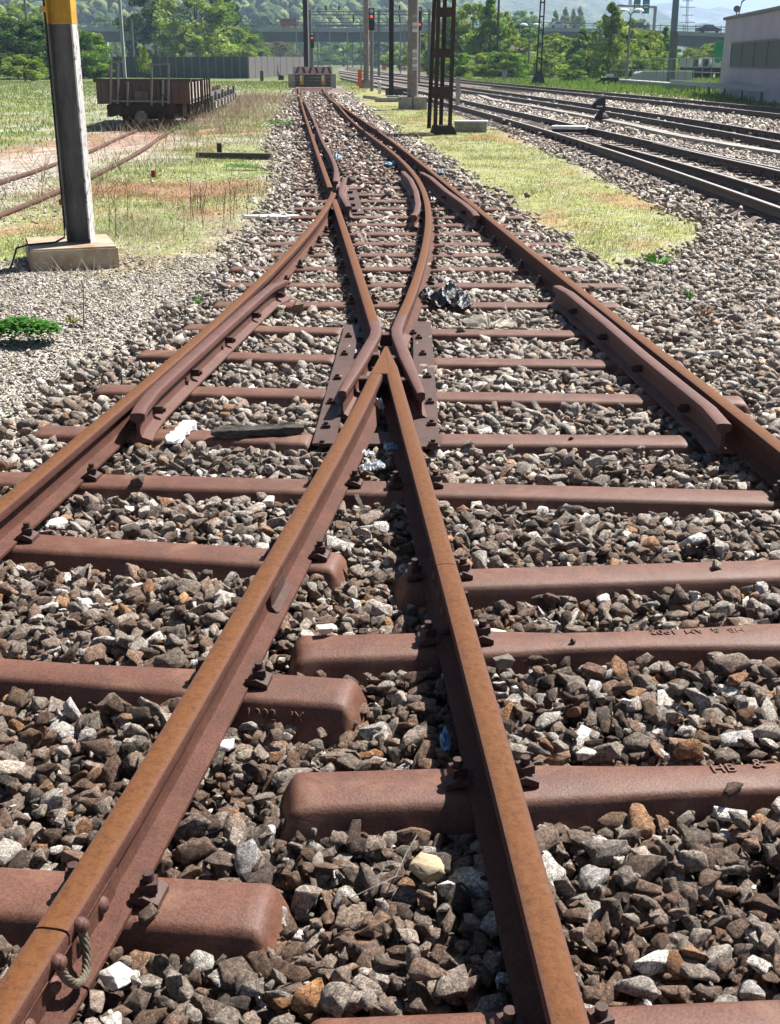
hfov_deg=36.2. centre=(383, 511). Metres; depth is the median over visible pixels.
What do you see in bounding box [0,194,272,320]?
dry grass
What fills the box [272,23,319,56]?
tree
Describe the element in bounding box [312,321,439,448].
frog base plate
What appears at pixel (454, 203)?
check rail
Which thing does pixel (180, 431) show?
crumpled scrap of paper
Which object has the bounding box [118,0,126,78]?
grey mast
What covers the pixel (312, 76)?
buffer stop
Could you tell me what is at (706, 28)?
car
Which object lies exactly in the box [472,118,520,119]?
track sleeper
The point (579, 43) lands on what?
tree
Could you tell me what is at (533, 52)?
house
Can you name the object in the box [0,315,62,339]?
weed
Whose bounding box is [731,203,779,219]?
track sleeper
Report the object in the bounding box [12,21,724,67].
bridge
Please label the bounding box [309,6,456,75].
catenary gantry
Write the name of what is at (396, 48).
tree
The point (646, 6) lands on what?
sign gantry
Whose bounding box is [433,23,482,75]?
tree
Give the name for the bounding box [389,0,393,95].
dark mast
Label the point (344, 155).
steel sleeper
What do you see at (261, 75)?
timber post
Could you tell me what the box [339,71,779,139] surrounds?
rail
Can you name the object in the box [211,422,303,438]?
timber piece
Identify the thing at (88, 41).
bush
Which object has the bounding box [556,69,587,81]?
bush
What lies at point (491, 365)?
steel sleeper
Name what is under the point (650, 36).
tree
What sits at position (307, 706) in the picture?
steel sleeper
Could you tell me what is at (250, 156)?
timber kerb
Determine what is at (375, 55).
tree
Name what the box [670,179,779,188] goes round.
track sleeper
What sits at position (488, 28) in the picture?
tree
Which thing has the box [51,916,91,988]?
bond cable
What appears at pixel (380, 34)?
overhead wire
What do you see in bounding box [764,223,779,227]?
track sleeper
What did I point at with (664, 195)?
ballast
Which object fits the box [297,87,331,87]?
steel sleeper
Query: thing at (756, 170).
rail
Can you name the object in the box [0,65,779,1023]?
ground
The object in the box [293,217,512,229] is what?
steel sleeper
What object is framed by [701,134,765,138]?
track sleeper
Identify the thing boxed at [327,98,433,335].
rail
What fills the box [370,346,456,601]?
rail
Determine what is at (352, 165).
steel sleeper
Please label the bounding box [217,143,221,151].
peg
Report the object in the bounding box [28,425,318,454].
steel sleeper
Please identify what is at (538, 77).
lattice pole
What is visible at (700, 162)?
track sleeper
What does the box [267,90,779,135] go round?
ballast
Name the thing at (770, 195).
rail
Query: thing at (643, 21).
tree
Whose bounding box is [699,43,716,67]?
tree
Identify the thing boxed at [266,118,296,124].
weed
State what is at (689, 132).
track sleeper
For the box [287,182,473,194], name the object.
steel sleeper
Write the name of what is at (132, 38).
grey pole
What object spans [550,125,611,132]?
rodding cover
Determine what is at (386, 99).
concrete slab
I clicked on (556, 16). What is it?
tree
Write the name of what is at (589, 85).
verge grass
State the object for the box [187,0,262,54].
tree
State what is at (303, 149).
steel sleeper
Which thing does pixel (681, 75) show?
white tank
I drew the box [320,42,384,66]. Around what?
catenary gantry
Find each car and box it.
[549,21,568,27]
[632,22,648,29]
[696,25,721,32]
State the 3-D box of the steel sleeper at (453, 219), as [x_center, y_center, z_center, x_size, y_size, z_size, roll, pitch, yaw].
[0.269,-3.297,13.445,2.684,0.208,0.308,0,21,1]
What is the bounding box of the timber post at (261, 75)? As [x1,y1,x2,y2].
[260,71,263,80]
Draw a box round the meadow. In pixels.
[0,80,367,158]
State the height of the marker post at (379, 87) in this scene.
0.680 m
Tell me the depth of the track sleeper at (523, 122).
34.21 m
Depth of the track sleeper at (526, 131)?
29.57 m
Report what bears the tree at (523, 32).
on the ground at (12, 155)
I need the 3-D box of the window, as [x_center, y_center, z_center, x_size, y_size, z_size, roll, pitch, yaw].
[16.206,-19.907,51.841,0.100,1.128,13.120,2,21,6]
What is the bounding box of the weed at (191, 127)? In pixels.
[172,125,201,130]
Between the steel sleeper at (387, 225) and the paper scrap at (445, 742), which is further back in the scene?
the steel sleeper at (387, 225)
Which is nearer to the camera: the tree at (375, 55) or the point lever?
the point lever
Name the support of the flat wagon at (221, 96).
on the rail at (17, 208)
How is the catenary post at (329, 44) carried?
on the ground at (12, 155)
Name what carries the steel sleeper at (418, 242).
on the ballast at (731, 274)
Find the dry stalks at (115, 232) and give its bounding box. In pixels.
[81,177,183,325]
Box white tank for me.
[631,70,692,81]
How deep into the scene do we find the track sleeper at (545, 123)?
33.05 m
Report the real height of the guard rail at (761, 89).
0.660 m
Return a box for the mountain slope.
[476,0,724,61]
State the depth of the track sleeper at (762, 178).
17.45 m
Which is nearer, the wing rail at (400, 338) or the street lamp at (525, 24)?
the wing rail at (400, 338)
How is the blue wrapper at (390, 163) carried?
on the ballast at (664, 195)
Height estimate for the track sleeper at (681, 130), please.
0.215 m
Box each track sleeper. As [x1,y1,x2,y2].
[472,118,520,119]
[488,122,540,122]
[490,121,547,126]
[494,122,552,127]
[498,123,555,129]
[500,124,560,130]
[508,127,549,133]
[513,128,561,134]
[516,129,582,135]
[526,131,590,136]
[528,132,596,137]
[531,134,602,139]
[537,135,614,141]
[544,137,616,142]
[549,138,623,145]
[554,140,631,147]
[561,142,641,149]
[567,144,649,151]
[572,146,656,152]
[581,148,665,155]
[588,151,675,157]
[595,153,681,161]
[601,156,697,164]
[609,158,704,166]
[618,161,716,169]
[628,164,739,173]
[636,167,748,177]
[646,171,770,184]
[656,125,712,129]
[656,175,778,184]
[669,128,730,132]
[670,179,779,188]
[676,183,779,194]
[679,129,741,133]
[684,130,746,135]
[692,187,752,199]
[694,132,756,136]
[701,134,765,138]
[703,192,766,202]
[712,135,775,140]
[714,198,775,213]
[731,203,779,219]
[746,216,778,223]
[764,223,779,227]
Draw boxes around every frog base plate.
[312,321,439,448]
[347,190,363,214]
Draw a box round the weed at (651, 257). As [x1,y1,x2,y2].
[642,252,674,263]
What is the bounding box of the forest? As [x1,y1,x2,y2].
[0,0,544,64]
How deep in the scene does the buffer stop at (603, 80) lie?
85.56 m
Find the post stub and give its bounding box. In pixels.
[502,70,507,79]
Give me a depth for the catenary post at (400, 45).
164.95 m
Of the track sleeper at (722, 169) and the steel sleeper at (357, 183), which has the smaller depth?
the steel sleeper at (357, 183)
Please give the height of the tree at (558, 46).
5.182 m
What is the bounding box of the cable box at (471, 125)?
[454,120,487,131]
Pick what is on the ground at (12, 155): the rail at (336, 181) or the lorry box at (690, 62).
the lorry box at (690, 62)
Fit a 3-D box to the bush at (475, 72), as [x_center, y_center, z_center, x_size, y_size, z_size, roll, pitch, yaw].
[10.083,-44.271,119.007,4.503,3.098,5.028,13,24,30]
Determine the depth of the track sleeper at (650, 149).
23.21 m
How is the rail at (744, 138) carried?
on the track sleeper
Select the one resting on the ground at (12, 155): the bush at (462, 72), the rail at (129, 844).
the bush at (462, 72)
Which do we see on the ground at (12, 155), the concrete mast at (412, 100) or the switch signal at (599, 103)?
the concrete mast at (412, 100)
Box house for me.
[508,45,536,75]
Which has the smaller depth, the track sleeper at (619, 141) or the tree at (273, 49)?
the track sleeper at (619, 141)
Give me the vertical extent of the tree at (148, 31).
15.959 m
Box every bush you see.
[0,17,92,77]
[30,28,114,78]
[426,53,475,79]
[465,52,498,78]
[483,51,531,79]
[529,52,571,77]
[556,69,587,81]
[561,50,612,78]
[614,57,664,77]
[643,49,679,69]
[676,47,706,69]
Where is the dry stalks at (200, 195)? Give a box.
[186,161,248,228]
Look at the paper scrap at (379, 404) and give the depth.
5.97 m
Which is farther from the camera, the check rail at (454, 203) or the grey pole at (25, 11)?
the grey pole at (25, 11)
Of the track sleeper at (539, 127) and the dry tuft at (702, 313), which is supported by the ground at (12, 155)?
the track sleeper at (539, 127)
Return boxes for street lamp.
[519,23,538,77]
[618,8,643,78]
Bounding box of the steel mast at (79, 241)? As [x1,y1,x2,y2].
[8,0,118,271]
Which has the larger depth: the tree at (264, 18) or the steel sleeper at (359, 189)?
the tree at (264, 18)
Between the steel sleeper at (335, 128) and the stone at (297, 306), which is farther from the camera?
the steel sleeper at (335, 128)
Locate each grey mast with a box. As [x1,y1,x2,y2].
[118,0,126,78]
[308,7,309,66]
[666,0,678,81]
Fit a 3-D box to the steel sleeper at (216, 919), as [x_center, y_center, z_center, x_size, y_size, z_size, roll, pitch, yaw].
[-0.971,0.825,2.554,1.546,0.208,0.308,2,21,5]
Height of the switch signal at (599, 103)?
0.638 m
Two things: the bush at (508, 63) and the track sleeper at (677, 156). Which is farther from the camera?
the bush at (508, 63)
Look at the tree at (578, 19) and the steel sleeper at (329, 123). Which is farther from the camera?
the tree at (578, 19)
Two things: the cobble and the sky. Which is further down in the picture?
the cobble
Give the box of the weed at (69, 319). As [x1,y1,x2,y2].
[64,314,80,323]
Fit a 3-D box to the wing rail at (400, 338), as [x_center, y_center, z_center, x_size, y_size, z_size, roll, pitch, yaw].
[0.111,-0.844,6.660,0.168,0.141,1.883,0,21,-1]
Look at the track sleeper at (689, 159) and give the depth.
20.89 m
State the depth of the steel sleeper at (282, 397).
6.30 m
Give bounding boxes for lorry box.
[679,59,698,77]
[697,59,709,77]
[708,40,723,78]
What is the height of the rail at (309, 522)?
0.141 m
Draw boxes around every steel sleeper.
[0,463,779,521]
[0,657,367,748]
[0,861,294,989]
[1,521,352,600]
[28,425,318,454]
[92,376,326,414]
[134,343,335,372]
[182,324,342,339]
[211,294,619,315]
[226,275,622,293]
[228,259,586,276]
[267,226,536,239]
[267,236,563,249]
[268,246,551,261]
[278,754,779,861]
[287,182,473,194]
[287,202,502,215]
[287,618,779,696]
[290,210,524,223]
[292,126,377,130]
[293,89,328,89]
[293,90,328,90]
[293,129,382,131]
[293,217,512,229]
[294,88,330,89]
[294,128,378,128]
[294,131,383,132]
[294,137,393,138]
[295,143,401,145]
[296,160,432,167]
[296,189,491,199]
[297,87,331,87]
[297,123,372,124]
[297,148,408,150]
[297,151,408,153]
[297,164,437,171]
[298,157,425,163]
[298,168,444,176]
[299,172,450,180]
[300,154,413,156]
[300,157,421,159]
[300,177,457,185]
[303,195,481,206]
[311,1000,779,1023]
[393,557,779,619]
[425,434,693,465]
[432,329,594,345]
[434,358,683,375]
[436,391,750,415]
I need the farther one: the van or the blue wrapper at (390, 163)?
the van
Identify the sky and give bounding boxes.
[632,0,779,11]
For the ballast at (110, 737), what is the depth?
3.13 m
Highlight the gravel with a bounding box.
[0,255,227,451]
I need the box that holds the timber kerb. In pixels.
[196,152,272,159]
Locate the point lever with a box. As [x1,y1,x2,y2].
[277,71,283,79]
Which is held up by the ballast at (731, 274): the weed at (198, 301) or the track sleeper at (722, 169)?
the weed at (198, 301)
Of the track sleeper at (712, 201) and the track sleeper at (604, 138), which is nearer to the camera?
the track sleeper at (712, 201)
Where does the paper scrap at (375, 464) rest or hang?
on the ballast at (110, 737)
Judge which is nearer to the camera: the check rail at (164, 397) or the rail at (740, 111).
the check rail at (164, 397)
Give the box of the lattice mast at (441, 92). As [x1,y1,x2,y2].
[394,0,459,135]
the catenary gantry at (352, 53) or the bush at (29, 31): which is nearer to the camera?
the bush at (29, 31)
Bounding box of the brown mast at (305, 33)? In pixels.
[303,0,308,66]
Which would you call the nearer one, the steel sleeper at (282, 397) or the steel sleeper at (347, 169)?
the steel sleeper at (282, 397)
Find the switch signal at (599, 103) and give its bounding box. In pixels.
[591,97,608,119]
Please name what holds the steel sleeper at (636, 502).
on the ballast at (110, 737)
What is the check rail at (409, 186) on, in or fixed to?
on the steel sleeper at (387, 225)
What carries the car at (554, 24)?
on the bridge
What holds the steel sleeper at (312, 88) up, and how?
on the ground at (12, 155)
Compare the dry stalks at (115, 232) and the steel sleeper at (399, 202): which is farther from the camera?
the steel sleeper at (399, 202)
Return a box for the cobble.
[409,852,444,883]
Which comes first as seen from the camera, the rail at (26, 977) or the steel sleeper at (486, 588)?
the rail at (26, 977)
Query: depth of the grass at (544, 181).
16.73 m
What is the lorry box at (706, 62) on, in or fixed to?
on the ground at (12, 155)
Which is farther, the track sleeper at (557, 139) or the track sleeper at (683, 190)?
the track sleeper at (557, 139)
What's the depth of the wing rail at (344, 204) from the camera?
14.05 m
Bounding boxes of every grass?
[0,110,289,281]
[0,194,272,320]
[365,105,711,276]
[371,108,713,260]
[454,76,779,107]
[454,86,773,128]
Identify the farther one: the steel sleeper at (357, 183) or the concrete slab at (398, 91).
the concrete slab at (398, 91)
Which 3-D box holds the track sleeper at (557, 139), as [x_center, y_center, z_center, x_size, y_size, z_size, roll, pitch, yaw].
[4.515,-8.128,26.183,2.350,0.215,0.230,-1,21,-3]
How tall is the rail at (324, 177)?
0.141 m
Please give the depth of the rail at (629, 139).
28.82 m
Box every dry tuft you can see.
[461,313,517,329]
[615,364,627,375]
[694,304,714,315]
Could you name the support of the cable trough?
on the ballast at (346, 99)
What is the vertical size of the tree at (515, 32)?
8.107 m
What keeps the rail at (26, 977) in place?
attached to the rail at (129, 844)
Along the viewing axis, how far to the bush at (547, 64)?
119.31 m
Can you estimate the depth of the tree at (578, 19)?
383.18 m
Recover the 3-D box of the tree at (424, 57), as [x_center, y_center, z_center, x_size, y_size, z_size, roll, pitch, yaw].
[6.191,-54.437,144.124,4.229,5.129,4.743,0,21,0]
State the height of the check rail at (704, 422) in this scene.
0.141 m
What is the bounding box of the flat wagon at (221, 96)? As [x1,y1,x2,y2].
[195,85,236,113]
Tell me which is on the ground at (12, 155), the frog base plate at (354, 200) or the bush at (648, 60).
the bush at (648, 60)
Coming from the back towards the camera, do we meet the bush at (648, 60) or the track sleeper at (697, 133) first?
the bush at (648, 60)
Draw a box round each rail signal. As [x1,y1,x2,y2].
[310,30,313,66]
[369,8,374,90]
[418,7,421,82]
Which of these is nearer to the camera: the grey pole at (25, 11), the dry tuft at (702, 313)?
the dry tuft at (702, 313)
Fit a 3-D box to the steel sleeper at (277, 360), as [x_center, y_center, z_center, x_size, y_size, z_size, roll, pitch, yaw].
[-0.876,-0.907,7.132,1.265,0.208,0.308,2,21,6]
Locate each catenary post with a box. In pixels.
[295,18,296,56]
[329,18,330,66]
[347,19,347,68]
[400,18,400,73]
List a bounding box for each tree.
[0,2,46,54]
[0,8,25,38]
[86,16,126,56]
[109,20,144,56]
[112,0,198,56]
[136,46,151,78]
[151,0,245,56]
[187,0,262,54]
[216,26,263,56]
[240,44,271,56]
[248,15,294,56]
[262,41,302,56]
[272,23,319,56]
[314,49,339,64]
[319,42,362,65]
[354,44,397,67]
[380,44,407,70]
[401,31,441,74]
[420,41,440,72]
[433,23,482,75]
[435,3,514,66]
[463,0,512,65]
[464,27,494,74]
[495,11,523,43]
[502,36,537,74]
[510,10,548,27]
[514,23,540,48]
[524,37,539,58]
[529,36,586,76]
[531,33,566,75]
[548,10,559,42]
[557,7,570,27]
[562,28,595,69]
[567,8,575,27]
[571,6,585,42]
[586,2,637,77]
[612,18,647,77]
[636,18,650,29]
[636,31,677,69]
[638,29,659,56]
[646,44,681,60]
[655,26,677,59]
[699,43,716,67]
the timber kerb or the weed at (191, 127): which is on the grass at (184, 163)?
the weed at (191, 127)
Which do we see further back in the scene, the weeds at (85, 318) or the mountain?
the mountain
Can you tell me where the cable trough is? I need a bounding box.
[477,94,779,157]
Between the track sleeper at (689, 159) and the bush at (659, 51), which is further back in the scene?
the bush at (659, 51)
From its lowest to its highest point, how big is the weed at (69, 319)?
0.058 m
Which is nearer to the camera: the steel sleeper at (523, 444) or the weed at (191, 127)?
the steel sleeper at (523, 444)
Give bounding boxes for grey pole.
[23,0,27,39]
[130,19,134,56]
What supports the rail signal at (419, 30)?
on the ground at (12, 155)
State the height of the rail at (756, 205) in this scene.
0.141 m
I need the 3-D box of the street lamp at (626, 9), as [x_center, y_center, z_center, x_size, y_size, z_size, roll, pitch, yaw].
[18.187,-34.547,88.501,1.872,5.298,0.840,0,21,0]
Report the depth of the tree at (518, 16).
394.01 m
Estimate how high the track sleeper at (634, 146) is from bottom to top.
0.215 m
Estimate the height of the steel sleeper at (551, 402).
0.208 m
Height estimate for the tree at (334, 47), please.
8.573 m
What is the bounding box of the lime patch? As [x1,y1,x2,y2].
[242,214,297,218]
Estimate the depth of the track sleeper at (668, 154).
22.09 m
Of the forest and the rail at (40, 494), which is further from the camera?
the forest
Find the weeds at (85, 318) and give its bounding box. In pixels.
[4,243,231,440]
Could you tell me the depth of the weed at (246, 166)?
19.52 m
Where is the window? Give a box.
[729,38,779,68]
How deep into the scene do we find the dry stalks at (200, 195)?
13.93 m
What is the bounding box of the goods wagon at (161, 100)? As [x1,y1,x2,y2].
[93,58,210,129]
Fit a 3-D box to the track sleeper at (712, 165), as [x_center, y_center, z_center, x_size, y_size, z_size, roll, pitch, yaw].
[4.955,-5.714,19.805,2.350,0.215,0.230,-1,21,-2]
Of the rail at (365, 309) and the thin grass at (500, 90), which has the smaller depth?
the rail at (365, 309)
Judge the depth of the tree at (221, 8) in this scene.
182.79 m
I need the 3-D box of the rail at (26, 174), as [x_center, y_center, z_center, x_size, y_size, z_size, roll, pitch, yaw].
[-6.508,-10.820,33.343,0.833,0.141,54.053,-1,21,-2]
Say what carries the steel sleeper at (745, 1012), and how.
on the ballast at (110, 737)
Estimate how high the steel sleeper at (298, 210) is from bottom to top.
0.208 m
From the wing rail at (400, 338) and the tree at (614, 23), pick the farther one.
the tree at (614, 23)
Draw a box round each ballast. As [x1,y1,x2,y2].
[0,223,779,463]
[0,441,779,1023]
[245,131,779,229]
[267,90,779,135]
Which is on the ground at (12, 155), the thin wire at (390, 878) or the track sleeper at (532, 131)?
the track sleeper at (532, 131)
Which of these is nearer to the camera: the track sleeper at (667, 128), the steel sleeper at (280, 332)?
the steel sleeper at (280, 332)
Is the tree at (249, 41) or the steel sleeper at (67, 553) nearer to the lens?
the steel sleeper at (67, 553)
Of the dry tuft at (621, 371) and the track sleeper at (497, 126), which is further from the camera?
the track sleeper at (497, 126)
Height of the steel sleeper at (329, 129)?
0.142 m
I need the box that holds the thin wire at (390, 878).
[351,835,416,897]
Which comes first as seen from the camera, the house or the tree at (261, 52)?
the house
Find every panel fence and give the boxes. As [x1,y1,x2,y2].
[81,56,247,77]
[247,56,303,78]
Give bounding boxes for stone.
[98,961,136,990]
[218,738,234,750]
[290,299,303,312]
[315,624,336,634]
[493,654,514,668]
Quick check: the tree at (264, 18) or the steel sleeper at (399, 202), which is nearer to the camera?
the steel sleeper at (399, 202)
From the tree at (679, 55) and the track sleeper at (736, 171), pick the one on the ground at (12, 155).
the tree at (679, 55)
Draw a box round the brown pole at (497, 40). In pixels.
[496,0,499,77]
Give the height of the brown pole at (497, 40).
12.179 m
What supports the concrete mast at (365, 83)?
on the ground at (12, 155)
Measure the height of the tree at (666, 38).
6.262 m
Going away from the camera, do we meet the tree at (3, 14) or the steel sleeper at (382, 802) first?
the steel sleeper at (382, 802)
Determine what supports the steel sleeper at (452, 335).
on the ballast at (731, 274)
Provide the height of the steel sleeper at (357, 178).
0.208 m
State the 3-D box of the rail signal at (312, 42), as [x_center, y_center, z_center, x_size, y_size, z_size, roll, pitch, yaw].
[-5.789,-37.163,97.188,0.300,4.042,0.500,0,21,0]
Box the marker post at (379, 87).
[378,81,380,93]
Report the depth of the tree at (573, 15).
392.07 m
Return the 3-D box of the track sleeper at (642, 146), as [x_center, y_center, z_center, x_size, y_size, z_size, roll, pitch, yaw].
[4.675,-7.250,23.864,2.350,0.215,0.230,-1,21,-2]
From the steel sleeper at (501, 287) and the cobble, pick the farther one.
the steel sleeper at (501, 287)
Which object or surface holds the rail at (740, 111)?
on the track sleeper
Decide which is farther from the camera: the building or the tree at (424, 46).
the tree at (424, 46)
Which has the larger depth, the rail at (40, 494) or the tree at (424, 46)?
the tree at (424, 46)
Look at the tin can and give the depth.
18.24 m
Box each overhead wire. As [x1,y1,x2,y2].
[311,17,381,18]
[317,22,447,35]
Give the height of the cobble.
0.066 m
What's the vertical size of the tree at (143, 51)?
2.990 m
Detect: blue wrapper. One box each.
[383,441,397,450]
[384,160,397,164]
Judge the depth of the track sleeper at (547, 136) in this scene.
27.33 m
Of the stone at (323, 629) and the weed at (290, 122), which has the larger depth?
the weed at (290, 122)
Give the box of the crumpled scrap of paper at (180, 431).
[165,420,196,443]
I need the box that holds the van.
[280,19,299,26]
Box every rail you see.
[0,112,205,217]
[0,120,157,185]
[0,193,335,559]
[0,929,86,1023]
[21,565,290,1023]
[126,280,291,442]
[262,369,384,605]
[298,86,332,198]
[302,99,340,191]
[322,86,779,486]
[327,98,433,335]
[332,199,378,341]
[336,321,384,418]
[337,177,353,218]
[338,72,779,149]
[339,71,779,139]
[340,75,779,169]
[340,78,779,222]
[345,69,779,118]
[346,68,779,112]
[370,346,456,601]
[388,315,426,417]
[399,171,424,228]
[419,172,480,228]
[425,545,589,1023]
[548,285,734,453]
[601,142,779,204]
[652,142,779,181]
[669,80,768,100]
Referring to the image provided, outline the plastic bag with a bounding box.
[418,281,472,308]
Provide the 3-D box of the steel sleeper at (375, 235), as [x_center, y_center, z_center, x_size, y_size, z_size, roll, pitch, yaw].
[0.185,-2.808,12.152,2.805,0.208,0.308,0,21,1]
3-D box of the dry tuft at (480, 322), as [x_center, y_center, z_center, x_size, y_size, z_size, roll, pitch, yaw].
[0.697,-1.264,7.908,0.386,0.105,0.378,0,21,0]
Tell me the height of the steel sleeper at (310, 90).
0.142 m
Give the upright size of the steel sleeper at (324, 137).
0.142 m
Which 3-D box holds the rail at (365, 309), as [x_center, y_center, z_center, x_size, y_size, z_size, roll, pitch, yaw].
[-0.317,-2.337,10.608,0.123,0.141,6.927,-2,21,-4]
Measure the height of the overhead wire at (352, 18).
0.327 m
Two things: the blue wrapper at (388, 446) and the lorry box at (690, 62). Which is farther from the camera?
the lorry box at (690, 62)
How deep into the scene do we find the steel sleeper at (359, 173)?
18.66 m
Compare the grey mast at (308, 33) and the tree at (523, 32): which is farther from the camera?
the tree at (523, 32)
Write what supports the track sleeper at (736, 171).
on the ballast at (664, 195)
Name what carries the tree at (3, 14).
on the ground at (12, 155)
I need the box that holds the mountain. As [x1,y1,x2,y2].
[618,0,747,28]
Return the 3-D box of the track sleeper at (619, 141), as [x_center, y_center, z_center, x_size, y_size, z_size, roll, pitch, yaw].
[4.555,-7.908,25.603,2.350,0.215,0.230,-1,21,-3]
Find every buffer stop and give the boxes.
[288,67,336,87]
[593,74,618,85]
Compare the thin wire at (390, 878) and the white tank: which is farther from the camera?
the white tank
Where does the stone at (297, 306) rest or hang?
on the ballast at (731, 274)
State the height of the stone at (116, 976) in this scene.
0.036 m
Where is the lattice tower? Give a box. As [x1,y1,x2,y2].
[680,0,694,47]
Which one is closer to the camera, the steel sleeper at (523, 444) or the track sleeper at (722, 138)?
the steel sleeper at (523, 444)
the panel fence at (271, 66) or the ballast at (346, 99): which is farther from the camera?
the panel fence at (271, 66)
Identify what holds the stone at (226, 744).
on the ballast at (110, 737)
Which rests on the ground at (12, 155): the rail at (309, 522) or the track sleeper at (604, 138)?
the track sleeper at (604, 138)
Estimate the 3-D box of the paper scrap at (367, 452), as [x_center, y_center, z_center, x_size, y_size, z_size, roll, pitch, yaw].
[-0.072,-0.269,5.308,0.063,0.027,0.062,0,21,0]
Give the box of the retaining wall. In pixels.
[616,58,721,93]
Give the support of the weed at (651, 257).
on the ballast at (731, 274)
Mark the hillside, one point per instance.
(376, 3)
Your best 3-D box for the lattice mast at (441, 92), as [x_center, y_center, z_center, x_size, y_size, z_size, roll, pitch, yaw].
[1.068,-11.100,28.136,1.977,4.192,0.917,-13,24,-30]
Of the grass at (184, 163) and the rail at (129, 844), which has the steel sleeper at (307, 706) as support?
the rail at (129, 844)
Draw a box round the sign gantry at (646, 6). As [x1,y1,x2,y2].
[617,0,656,29]
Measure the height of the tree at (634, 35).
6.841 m
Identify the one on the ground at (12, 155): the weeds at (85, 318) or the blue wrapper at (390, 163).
the weeds at (85, 318)
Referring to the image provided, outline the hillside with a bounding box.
[28,0,407,54]
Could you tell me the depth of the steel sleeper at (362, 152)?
23.05 m
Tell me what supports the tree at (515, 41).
on the ground at (12, 155)
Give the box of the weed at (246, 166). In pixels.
[222,163,261,169]
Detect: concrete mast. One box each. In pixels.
[358,0,369,87]
[398,0,426,109]
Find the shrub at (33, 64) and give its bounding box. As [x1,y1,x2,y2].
[0,54,48,80]
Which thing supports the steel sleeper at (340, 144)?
on the ground at (12, 155)
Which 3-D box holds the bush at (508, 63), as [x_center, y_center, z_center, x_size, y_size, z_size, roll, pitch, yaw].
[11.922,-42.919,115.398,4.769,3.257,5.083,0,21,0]
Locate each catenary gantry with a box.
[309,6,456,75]
[317,24,447,70]
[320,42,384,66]
[323,43,399,65]
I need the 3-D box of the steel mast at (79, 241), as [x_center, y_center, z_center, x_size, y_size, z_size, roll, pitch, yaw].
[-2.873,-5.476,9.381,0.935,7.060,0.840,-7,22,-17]
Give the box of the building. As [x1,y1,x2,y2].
[719,0,779,103]
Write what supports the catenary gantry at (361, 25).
on the ground at (12, 155)
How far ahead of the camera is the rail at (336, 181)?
21.09 m
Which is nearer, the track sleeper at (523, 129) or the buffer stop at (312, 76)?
the track sleeper at (523, 129)
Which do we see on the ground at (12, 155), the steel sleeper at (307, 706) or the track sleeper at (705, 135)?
the track sleeper at (705, 135)
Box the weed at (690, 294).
[684,288,693,297]
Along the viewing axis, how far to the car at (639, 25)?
241.89 m
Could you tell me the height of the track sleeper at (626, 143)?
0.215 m
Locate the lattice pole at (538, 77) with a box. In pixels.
[531,0,544,84]
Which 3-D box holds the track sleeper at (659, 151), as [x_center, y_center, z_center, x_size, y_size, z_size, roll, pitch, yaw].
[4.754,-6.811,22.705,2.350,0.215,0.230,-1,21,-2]
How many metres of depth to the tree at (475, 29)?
145.46 m
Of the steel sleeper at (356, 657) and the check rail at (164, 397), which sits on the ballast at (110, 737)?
the steel sleeper at (356, 657)
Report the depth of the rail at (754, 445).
6.86 m
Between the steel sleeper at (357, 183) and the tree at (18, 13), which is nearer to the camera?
the steel sleeper at (357, 183)
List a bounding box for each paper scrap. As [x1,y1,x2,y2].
[359,459,385,470]
[361,449,373,455]
[375,397,384,414]
[440,726,450,750]
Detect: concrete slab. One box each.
[363,95,381,99]
[375,98,397,101]
[385,88,406,94]
[387,96,406,97]
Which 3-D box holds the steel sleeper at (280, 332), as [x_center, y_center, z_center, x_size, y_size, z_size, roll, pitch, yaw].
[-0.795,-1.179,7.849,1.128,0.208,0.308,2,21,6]
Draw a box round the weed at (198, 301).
[192,294,203,303]
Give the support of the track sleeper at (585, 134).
on the ground at (12, 155)
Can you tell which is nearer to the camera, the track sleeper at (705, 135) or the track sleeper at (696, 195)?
the track sleeper at (696, 195)
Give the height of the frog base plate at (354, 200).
0.046 m
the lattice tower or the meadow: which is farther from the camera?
the lattice tower
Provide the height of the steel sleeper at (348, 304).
0.208 m
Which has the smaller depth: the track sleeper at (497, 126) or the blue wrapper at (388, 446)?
the blue wrapper at (388, 446)
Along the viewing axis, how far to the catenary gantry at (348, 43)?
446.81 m
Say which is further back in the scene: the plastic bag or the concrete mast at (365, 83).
the concrete mast at (365, 83)
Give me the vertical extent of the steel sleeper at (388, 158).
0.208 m
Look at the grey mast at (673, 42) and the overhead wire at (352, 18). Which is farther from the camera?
the overhead wire at (352, 18)
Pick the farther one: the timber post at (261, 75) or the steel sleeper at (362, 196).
the timber post at (261, 75)
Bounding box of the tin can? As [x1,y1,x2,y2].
[151,170,155,176]

